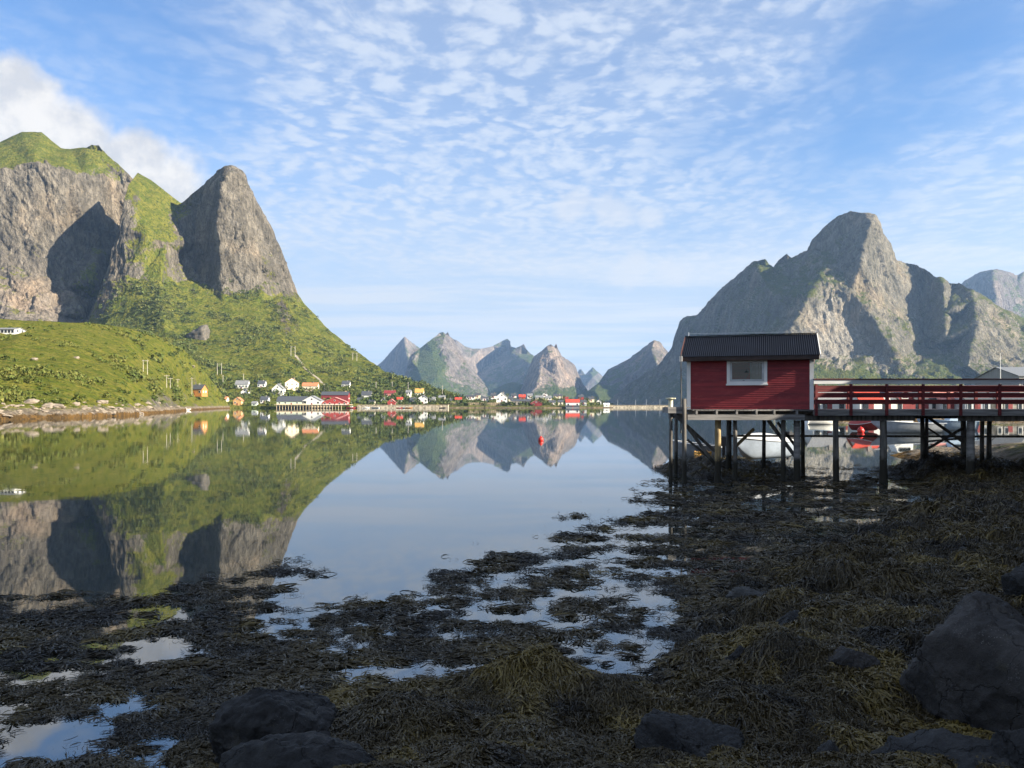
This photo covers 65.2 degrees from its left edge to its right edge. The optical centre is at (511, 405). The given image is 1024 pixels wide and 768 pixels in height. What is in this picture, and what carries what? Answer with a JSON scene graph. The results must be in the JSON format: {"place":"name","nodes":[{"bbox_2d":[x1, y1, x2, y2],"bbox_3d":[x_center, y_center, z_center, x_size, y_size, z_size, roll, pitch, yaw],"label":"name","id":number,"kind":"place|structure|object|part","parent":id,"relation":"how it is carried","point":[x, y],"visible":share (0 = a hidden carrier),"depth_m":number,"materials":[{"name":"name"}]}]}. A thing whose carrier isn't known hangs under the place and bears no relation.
{"place":"outdoors","nodes":[
{"label":"outdoors","id":0,"kind":"place"},
{"bbox_2d":[0,132,132,322],"bbox_3d":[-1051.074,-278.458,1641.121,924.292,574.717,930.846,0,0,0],"label":"mountain","id":1,"kind":"structure","parent":0,"point":[61,209],"depth_m":1443.87,"materials":[{"name":"grey stone"}]},
{"bbox_2d":[0,319,229,419],"bbox_3d":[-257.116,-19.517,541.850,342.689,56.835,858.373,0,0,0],"label":"hillside","id":2,"kind":"structure","parent":0,"point":[22,348],"depth_m":326.91,"materials":[{"name":"green plant"}]},
{"bbox_2d":[0,328,25,333],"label":"white house","id":3,"kind":"structure","parent":2,"relation":"on","point":[11,330],"depth_m":352.71,"materials":[{"name":"paint"}]},
{"bbox_2d":[24,399,39,403],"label":"shore boulder","id":4,"kind":"object","parent":2,"relation":"on","point":[29,401],"visible":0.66,"depth_m":187.28,"materials":[{"name":"grey stone"}]},
{"bbox_2d":[53,404,65,408],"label":"shore boulder","id":5,"kind":"object","parent":2,"relation":"on","point":[62,406],"visible":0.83,"depth_m":185.74,"materials":[{"name":"grey stone"}]},
{"bbox_2d":[96,400,107,403],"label":"shore boulder","id":6,"kind":"object","parent":2,"relation":"on","point":[102,401],"visible":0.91,"depth_m":220.91,"materials":[{"name":"grey stone"}]},
{"bbox_2d":[0,322,225,404],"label":"scrub","id":7,"kind":"object","parent":2,"relation":"on","point":[29,372],"visible":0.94,"depth_m":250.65,"materials":[{"name":"green plant"}]},
{"bbox_2d":[193,383,207,396],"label":"orange house","id":8,"kind":"structure","parent":2,"relation":"on","point":[200,390],"depth_m":570.31,"materials":[{"name":"paint"}]},
{"bbox_2d":[87,165,452,407],"bbox_3d":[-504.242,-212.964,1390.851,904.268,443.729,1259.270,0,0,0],"label":"mountain","id":9,"kind":"structure","parent":0,"point":[215,232],"depth_m":1341.70,"materials":[{"name":"green plant"}]},
{"bbox_2d":[185,324,209,339],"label":"boulder","id":10,"kind":"object","parent":9,"relation":"on","point":[201,332],"visible":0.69,"depth_m":1139.92,"materials":[{"name":"grey stone"}]},
{"bbox_2d":[233,397,243,405],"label":"boathouse","id":11,"kind":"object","parent":9,"relation":"on","point":[238,401],"visible":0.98,"depth_m":775.40,"materials":[{"name":"paint"}]},
{"bbox_2d":[235,380,249,388],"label":"white house","id":12,"kind":"structure","parent":9,"relation":"on","point":[242,384],"depth_m":874.16,"materials":[{"name":"paint"}]},
{"bbox_2d":[241,388,249,395],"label":"white house","id":13,"kind":"structure","parent":9,"relation":"on","point":[243,391],"depth_m":841.61,"materials":[{"name":"paint"}]},
{"bbox_2d":[251,401,258,405],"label":"shed","id":14,"kind":"structure","parent":9,"relation":"on","point":[254,403],"depth_m":769.69,"materials":[{"name":"white paint"}]},
{"bbox_2d":[257,380,266,387],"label":"white house","id":15,"kind":"structure","parent":9,"relation":"on","point":[261,383],"depth_m":873.40,"materials":[{"name":"paint"}]},
{"bbox_2d":[260,395,269,402],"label":"white house","id":16,"kind":"structure","parent":9,"relation":"on","point":[263,398],"depth_m":782.81,"materials":[{"name":"paint"}]},
{"bbox_2d":[272,383,285,395],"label":"white house","id":17,"kind":"structure","parent":9,"relation":"on","point":[279,387],"depth_m":841.05,"materials":[{"name":"paint"}]},
{"bbox_2d":[95,279,464,405],"bbox_3d":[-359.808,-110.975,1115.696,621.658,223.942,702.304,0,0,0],"label":"scrub","id":18,"kind":"object","parent":9,"relation":"on","point":[383,381],"visible":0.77,"depth_m":1097.90,"materials":[{"name":"green plant"}]},
{"bbox_2d":[284,377,298,390],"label":"cream house","id":19,"kind":"structure","parent":9,"relation":"on","point":[292,383],"depth_m":879.99,"materials":[{"name":"paint"}]},
{"bbox_2d":[302,382,318,390],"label":"cream house","id":20,"kind":"structure","parent":9,"relation":"on","point":[308,385],"depth_m":888.37,"materials":[{"name":"paint"}]},
{"bbox_2d":[321,391,349,401],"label":"warehouse","id":21,"kind":"structure","parent":9,"relation":"on","point":[344,395],"depth_m":798.94,"materials":[{"name":"red paint"}]},
{"bbox_2d":[341,380,350,386],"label":"white house","id":22,"kind":"structure","parent":9,"relation":"on","point":[345,383],"depth_m":947.28,"materials":[{"name":"paint"}]},
{"bbox_2d":[361,390,371,397],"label":"white house","id":23,"kind":"structure","parent":9,"relation":"on","point":[368,393],"depth_m":855.40,"materials":[{"name":"paint"}]},
{"bbox_2d":[384,390,395,396],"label":"red house","id":24,"kind":"structure","parent":9,"relation":"on","point":[388,392],"depth_m":870.04,"materials":[{"name":"paint"}]},
{"bbox_2d":[387,399,396,404],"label":"boathouse","id":25,"kind":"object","parent":9,"relation":"on","point":[391,402],"visible":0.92,"depth_m":810.51,"materials":[{"name":"red paint"}]},
{"bbox_2d":[406,389,411,397],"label":"white house","id":26,"kind":"structure","parent":9,"relation":"on","point":[409,392],"depth_m":864.96,"materials":[{"name":"paint"}]},
{"bbox_2d":[415,388,423,394],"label":"house","id":27,"kind":"structure","parent":9,"relation":"on","point":[418,390],"depth_m":885.99,"materials":[{"name":"paint"}]},
{"bbox_2d":[418,394,427,403],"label":"white house","id":28,"kind":"structure","parent":9,"relation":"on","point":[423,399],"depth_m":831.78,"materials":[{"name":"paint"}]},
{"bbox_2d":[295,355,322,382],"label":"path","id":29,"kind":"structure","parent":0,"point":[296,356],"depth_m":1051.19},
{"bbox_2d":[378,337,419,376],"bbox_3d":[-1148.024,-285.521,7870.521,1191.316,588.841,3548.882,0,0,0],"label":"mountain","id":30,"kind":"structure","parent":0,"point":[395,360],"depth_m":6793.32,"materials":[{"name":"grey stone"}]},
{"bbox_2d":[404,332,492,399],"bbox_3d":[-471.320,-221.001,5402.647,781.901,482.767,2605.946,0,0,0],"label":"mountain","id":31,"kind":"structure","parent":0,"point":[438,360],"depth_m":4694.55,"materials":[{"name":"grey stone"}]},
{"bbox_2d":[453,339,533,391],"bbox_3d":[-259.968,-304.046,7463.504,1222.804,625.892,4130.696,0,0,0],"label":"mountain","id":32,"kind":"structure","parent":0,"point":[499,364],"depth_m":6725.37,"materials":[{"name":"grey stone"}]},
{"bbox_2d":[491,382,522,399],"bbox_3d":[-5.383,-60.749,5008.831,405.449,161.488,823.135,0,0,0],"label":"mountain","id":33,"kind":"structure","parent":0,"point":[511,387],"depth_m":4821.10,"materials":[{"name":"grey stone"}]},
{"bbox_2d":[0,406,1023,767],"bbox_3d":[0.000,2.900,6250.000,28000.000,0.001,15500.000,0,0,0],"label":"water","id":34,"kind":"structure","parent":0,"point":[376,504],"depth_m":22.44,"materials":[{"name":"blue liquid"}]},
{"bbox_2d":[274,404,350,407],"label":"wharf","id":35,"kind":"structure","parent":34,"relation":"in","point":[317,406],"depth_m":752.27,"materials":[{"name":"white wood"}]},
{"bbox_2d":[276,396,307,405],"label":"warehouse","id":36,"kind":"structure","parent":35,"relation":"on","point":[289,399],"depth_m":755.07,"materials":[{"name":"white paint"}]},
{"bbox_2d":[302,396,323,405],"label":"warehouse","id":37,"kind":"structure","parent":35,"relation":"on","point":[313,400],"depth_m":754.50,"materials":[{"name":"white paint"}]},
{"bbox_2d":[323,397,348,405],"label":"warehouse","id":38,"kind":"structure","parent":35,"relation":"on","point":[335,400],"depth_m":754.50,"materials":[{"name":"red paint"}]},
{"bbox_2d":[357,405,448,407],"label":"quay","id":39,"kind":"structure","parent":34,"relation":"in","point":[413,406],"depth_m":768.00,"materials":[{"name":"concrete"}]},
{"bbox_2d":[448,403,512,405],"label":"quay","id":40,"kind":"structure","parent":34,"relation":"in","point":[492,404],"depth_m":838.00,"materials":[{"name":"grey concrete"}]},
{"bbox_2d":[0,450,1023,767],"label":"seaweed","id":41,"kind":"object","parent":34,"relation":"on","point":[538,730],"visible":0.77,"depth_m":9.18,"materials":[{"name":"brown plant"}]},
{"bbox_2d":[610,405,667,407],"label":"breakwater","id":42,"kind":"object","parent":34,"relation":"in","point":[637,406],"visible":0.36,"depth_m":868.00,"materials":[{"name":"concrete"}]},
{"bbox_2d":[805,421,832,424],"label":"moored boat","id":43,"kind":"object","parent":34,"relation":"on","point":[818,422],"visible":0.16,"depth_m":119.40,"materials":[{"name":"white paint"}]},
{"bbox_2d":[857,426,864,432],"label":"buoy","id":44,"kind":"object","parent":34,"relation":"on","point":[860,429],"visible":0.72,"depth_m":83.75,"materials":[{"name":"red plastic"}]},
{"bbox_2d":[848,421,877,430],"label":"beached boat","id":45,"kind":"object","parent":34,"relation":"on","point":[865,425],"visible":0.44,"depth_m":87.58,"materials":[{"name":"red paint"}]},
{"bbox_2d":[871,421,946,432],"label":"moored boat","id":46,"kind":"object","parent":34,"relation":"on","point":[903,427],"visible":0.56,"depth_m":83.21,"materials":[{"name":"white paint"}]},
{"bbox_2d":[917,419,979,430],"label":"moored boat","id":47,"kind":"object","parent":34,"relation":"on","point":[953,424],"visible":0.41,"depth_m":91.13,"materials":[{"name":"white paint"}]},
{"bbox_2d":[0,0,1023,375],"label":"sky","id":48,"kind":"structure","parent":0,"point":[582,177],"materials":[{"name":"blue"}]},
{"bbox_2d":[449,399,612,407],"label":"village ground","id":49,"kind":"structure","parent":0,"point":[515,406],"depth_m":823.86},
{"bbox_2d":[466,395,474,399],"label":"white house","id":50,"kind":"structure","parent":49,"relation":"on","point":[470,397],"depth_m":880.00,"materials":[{"name":"paint"}]},
{"bbox_2d":[496,392,506,402],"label":"white house","id":51,"kind":"structure","parent":49,"relation":"on","point":[501,397],"depth_m":860.00,"materials":[{"name":"paint"}]},
{"bbox_2d":[511,399,530,404],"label":"warehouse","id":52,"kind":"structure","parent":49,"relation":"on","point":[518,400],"depth_m":845.72,"materials":[{"name":"grey stone"}]},
{"bbox_2d":[519,394,525,398],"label":"red house","id":53,"kind":"structure","parent":49,"relation":"on","point":[521,396],"depth_m":930.18,"materials":[{"name":"paint"}]},
{"bbox_2d":[444,396,613,405],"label":"scrub","id":54,"kind":"object","parent":49,"relation":"on","point":[480,402],"visible":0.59,"depth_m":845.35,"materials":[{"name":"green plant"}]},
{"bbox_2d":[474,392,480,398],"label":"cream house","id":55,"kind":"structure","parent":54,"relation":"on","point":[478,395],"depth_m":930.36,"materials":[{"name":"paint"}]},
{"bbox_2d":[530,400,541,405],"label":"boathouse","id":56,"kind":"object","parent":49,"relation":"on","point":[536,403],"visible":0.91,"depth_m":830.00,"materials":[{"name":"red paint"}]},
{"bbox_2d":[535,395,543,399],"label":"cream house","id":57,"kind":"structure","parent":49,"relation":"on","point":[538,396],"depth_m":931.60,"materials":[{"name":"paint"}]},
{"bbox_2d":[553,394,562,397],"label":"cream house","id":58,"kind":"structure","parent":49,"relation":"on","point":[558,395],"depth_m":960.40,"materials":[{"name":"paint"}]},
{"bbox_2d":[565,399,579,407],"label":"boathouse","id":59,"kind":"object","parent":49,"relation":"on","point":[572,403],"visible":0.97,"depth_m":815.00,"materials":[{"name":"white paint"}]},
{"bbox_2d":[580,399,586,405],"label":"white house","id":60,"kind":"structure","parent":49,"relation":"on","point":[583,402],"depth_m":860.20,"materials":[{"name":"paint"}]},
{"bbox_2d":[518,344,587,399],"bbox_3d":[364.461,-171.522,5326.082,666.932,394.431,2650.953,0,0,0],"label":"mountain","id":61,"kind":"structure","parent":0,"point":[552,370],"depth_m":4609.45,"materials":[{"name":"grey stone"}]},
{"bbox_2d":[578,367,602,390],"bbox_3d":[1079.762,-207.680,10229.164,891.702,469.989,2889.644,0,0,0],"label":"mountain","id":62,"kind":"structure","parent":0,"point":[591,377],"depth_m":9168.29,"materials":[{"name":"grey stone"}]},
{"bbox_2d":[164,453,1023,764],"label":"shore bed","id":63,"kind":"object","parent":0,"point":[730,477],"visible":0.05,"depth_m":12.11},
{"bbox_2d":[209,687,337,762],"bbox_3d":[-1.855,2.656,6.280,0.943,0.909,0.766,0,0,9],"label":"boulder","id":64,"kind":"object","parent":63,"relation":"on","point":[255,713],"visible":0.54,"depth_m":6.07,"materials":[{"name":"grey stone"}]},
{"bbox_2d":[219,731,375,767],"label":"boulder","id":65,"kind":"object","parent":63,"relation":"on","point":[315,749],"visible":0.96,"depth_m":5.42,"materials":[{"name":"grey stone"}]},
{"bbox_2d":[633,708,744,759],"bbox_3d":[1.377,2.705,6.229,0.842,0.593,0.782,0,0,22],"label":"boulder","id":66,"kind":"object","parent":63,"relation":"on","point":[689,734],"visible":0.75,"depth_m":6.18,"materials":[{"name":"grey stone"}]},
{"bbox_2d":[673,436,725,458],"bbox_3d":[9.162,2.127,39.428,2.953,1.245,1.360,0,0,30],"label":"beached boat","id":67,"kind":"object","parent":63,"relation":"on","point":[690,449],"visible":0.31,"depth_m":39.03,"materials":[{"name":"grey plastic"}]},
{"bbox_2d":[694,451,711,457],"bbox_3d":[8.821,2.385,37.000,0.660,0.530,0.500,0,0,-11],"label":"fish crate","id":68,"kind":"object","parent":63,"relation":"on","point":[698,452],"visible":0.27,"depth_m":36.82,"materials":[{"name":"yellow plastic"}]},
{"bbox_2d":[725,645,745,662],"bbox_3d":[2.425,2.712,8.467,0.303,0.352,0.411,0,0,27],"label":"boulder","id":69,"kind":"object","parent":63,"relation":"on","point":[738,651],"visible":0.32,"depth_m":8.40,"materials":[{"name":"grey stone"}]},
{"bbox_2d":[726,586,763,600],"bbox_3d":[3.397,2.831,11.535,0.611,0.470,0.540,0,0,12],"label":"boulder","id":70,"kind":"object","parent":63,"relation":"on","point":[735,592],"visible":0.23,"depth_m":11.41,"materials":[{"name":"grey stone"}]},
{"bbox_2d":[737,431,793,459],"bbox_3d":[12.104,2.006,38.564,4.316,1.388,1.760,0,0,-35],"label":"beached boat","id":71,"kind":"object","parent":63,"relation":"on","point":[750,448],"visible":0.68,"depth_m":37.74,"materials":[{"name":"white paint"}]},
{"bbox_2d":[776,610,800,624],"bbox_3d":[3.366,2.764,9.722,0.399,0.514,0.515,0,0,21],"label":"boulder","id":72,"kind":"object","parent":63,"relation":"on","point":[789,616],"visible":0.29,"depth_m":9.69,"materials":[{"name":"grey stone"}]},
{"bbox_2d":[813,740,839,752],"bbox_3d":[2.234,2.836,5.956,0.722,0.679,0.550,0,0,0],"label":"boulder","id":73,"kind":"object","parent":63,"relation":"on","point":[828,745],"visible":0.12,"depth_m":5.94,"materials":[{"name":"grey stone"}]},
{"bbox_2d":[662,379,1023,483],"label":"pier","id":74,"kind":"structure","parent":63,"relation":"on","point":[966,437],"depth_m":29.85,"materials":[{"name":"brown paint"}]},
{"bbox_2d":[666,398,675,406],"bbox_3d":[5.988,-0.108,30.200,0.380,0.350,0.374,0,0,0],"label":"mooring bollard","id":75,"kind":"object","parent":74,"relation":"on","point":[670,402],"visible":1,"depth_m":30.12,"materials":[{"name":"white metal"}]},
{"bbox_2d":[680,354,681,432],"bbox_3d":[6.327,-0.425,29.949,0.058,2.950,0.053,0,0,22],"label":"mooring pole","id":76,"kind":"object","parent":74,"relation":"attached to","point":[681,400],"visible":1,"depth_m":29.94,"materials":[{"name":"grey wood"}]},
{"bbox_2d":[681,331,820,409],"bbox_3d":[9.469,-1.397,31.898,5.080,3.144,4.040,0,0,18],"label":"hut","id":77,"kind":"object","parent":74,"relation":"on","point":[780,375],"visible":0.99,"depth_m":30.48,"materials":[{"name":"red paint"}]},
{"bbox_3d":[8.913,-1.269,30.359,1.530,1.030,0.090,0,0,17],"label":"window","id":78,"kind":"part","parent":77,"relation":"part of","materials":[{"name":"white paint"}]},
{"bbox_2d":[824,646,881,669],"bbox_3d":[3.377,2.693,8.008,0.679,0.586,0.642,0,0,-11],"label":"boulder","id":79,"kind":"object","parent":63,"relation":"on","point":[844,656],"visible":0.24,"depth_m":7.82,"materials":[{"name":"grey stone"}]},
{"bbox_2d":[870,727,1016,767],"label":"boulder","id":80,"kind":"object","parent":63,"relation":"on","point":[964,750],"visible":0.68,"depth_m":5.96,"materials":[{"name":"grey stone"}]},
{"bbox_2d":[898,589,1023,732],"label":"boulder","id":81,"kind":"object","parent":63,"relation":"on","point":[966,665],"visible":0.63,"depth_m":6.83,"materials":[{"name":"grey stone"}]},
{"bbox_2d":[988,728,1023,767],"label":"boulder","id":82,"kind":"object","parent":63,"relation":"on","point":[1008,745],"visible":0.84,"depth_m":5.78,"materials":[{"name":"grey stone"}]},
{"bbox_2d":[1001,563,1023,599],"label":"boulder","id":83,"kind":"object","parent":63,"relation":"on","point":[1012,582],"visible":0.62,"depth_m":10.19,"materials":[{"name":"grey stone"}]},
{"bbox_2d":[584,340,667,401],"bbox_3d":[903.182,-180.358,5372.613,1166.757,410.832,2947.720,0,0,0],"label":"mountain","id":84,"kind":"structure","parent":0,"point":[614,380],"depth_m":4485.80,"materials":[{"name":"grey stone"}]},
{"bbox_2d":[605,211,1023,405],"bbox_3d":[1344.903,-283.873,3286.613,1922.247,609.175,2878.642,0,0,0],"label":"mountain","id":85,"kind":"structure","parent":0,"point":[856,295],"depth_m":2262.52,"materials":[{"name":"grey stone"}]},
{"bbox_2d":[890,443,1023,466],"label":"rocky shore","id":86,"kind":"structure","parent":0,"point":[1012,451],"depth_m":37.47,"materials":[{"name":"grey stone"}]},
{"bbox_2d":[962,269,1023,317],"bbox_3d":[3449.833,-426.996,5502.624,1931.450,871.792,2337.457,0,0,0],"label":"mountain","id":87,"kind":"structure","parent":0,"point":[1002,289],"depth_m":4667.44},
{"bbox_3d":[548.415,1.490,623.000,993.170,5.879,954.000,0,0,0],"label":"harbour ground","id":88,"kind":"structure","parent":0,"visible":0},
{"bbox_2d":[818,392,846,408],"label":"white house","id":89,"kind":"structure","parent":88,"relation":"on","point":[831,406],"depth_m":172.00,"materials":[{"name":"paint"}]},
{"bbox_2d":[846,392,884,408],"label":"white house","id":90,"kind":"structure","parent":88,"relation":"on","point":[867,406],"depth_m":166.00,"materials":[{"name":"paint"}]},
{"bbox_2d":[863,404,868,408],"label":"window","id":91,"kind":"structure","parent":90,"relation":"in","point":[865,406],"depth_m":165.84,"materials":[{"name":"glass"}]},
{"bbox_2d":[880,385,898,408],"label":"white house","id":92,"kind":"structure","parent":88,"relation":"on","point":[892,406],"depth_m":172.00,"materials":[{"name":"paint"}]},
{"bbox_2d":[893,392,915,408],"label":"red house","id":93,"kind":"structure","parent":88,"relation":"on","point":[905,406],"depth_m":175.00,"materials":[{"name":"paint"}]},
{"bbox_2d":[897,404,902,408],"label":"window","id":94,"kind":"structure","parent":93,"relation":"in","point":[899,406],"depth_m":174.87,"materials":[{"name":"grey glass"}]},
{"bbox_2d":[909,392,935,408],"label":"white house","id":95,"kind":"structure","parent":88,"relation":"on","point":[930,406],"depth_m":177.90,"materials":[{"name":"paint"}]},
{"bbox_2d":[930,392,954,408],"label":"grey house","id":96,"kind":"structure","parent":88,"relation":"on","point":[942,406],"depth_m":176.00,"materials":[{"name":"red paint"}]},
{"bbox_2d":[953,392,992,408],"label":"white house","id":97,"kind":"structure","parent":88,"relation":"on","point":[980,406],"depth_m":171.90,"materials":[{"name":"wood"}]},
{"bbox_2d":[974,367,1023,392],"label":"fish hall","id":98,"kind":"structure","parent":88,"relation":"on","point":[1009,373],"depth_m":264.75,"materials":[{"name":"metal"}]},
{"bbox_2d":[987,392,1023,408],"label":"grey house","id":99,"kind":"structure","parent":88,"relation":"on","point":[1010,406],"depth_m":175.90,"materials":[{"name":"wood"}]}
]}

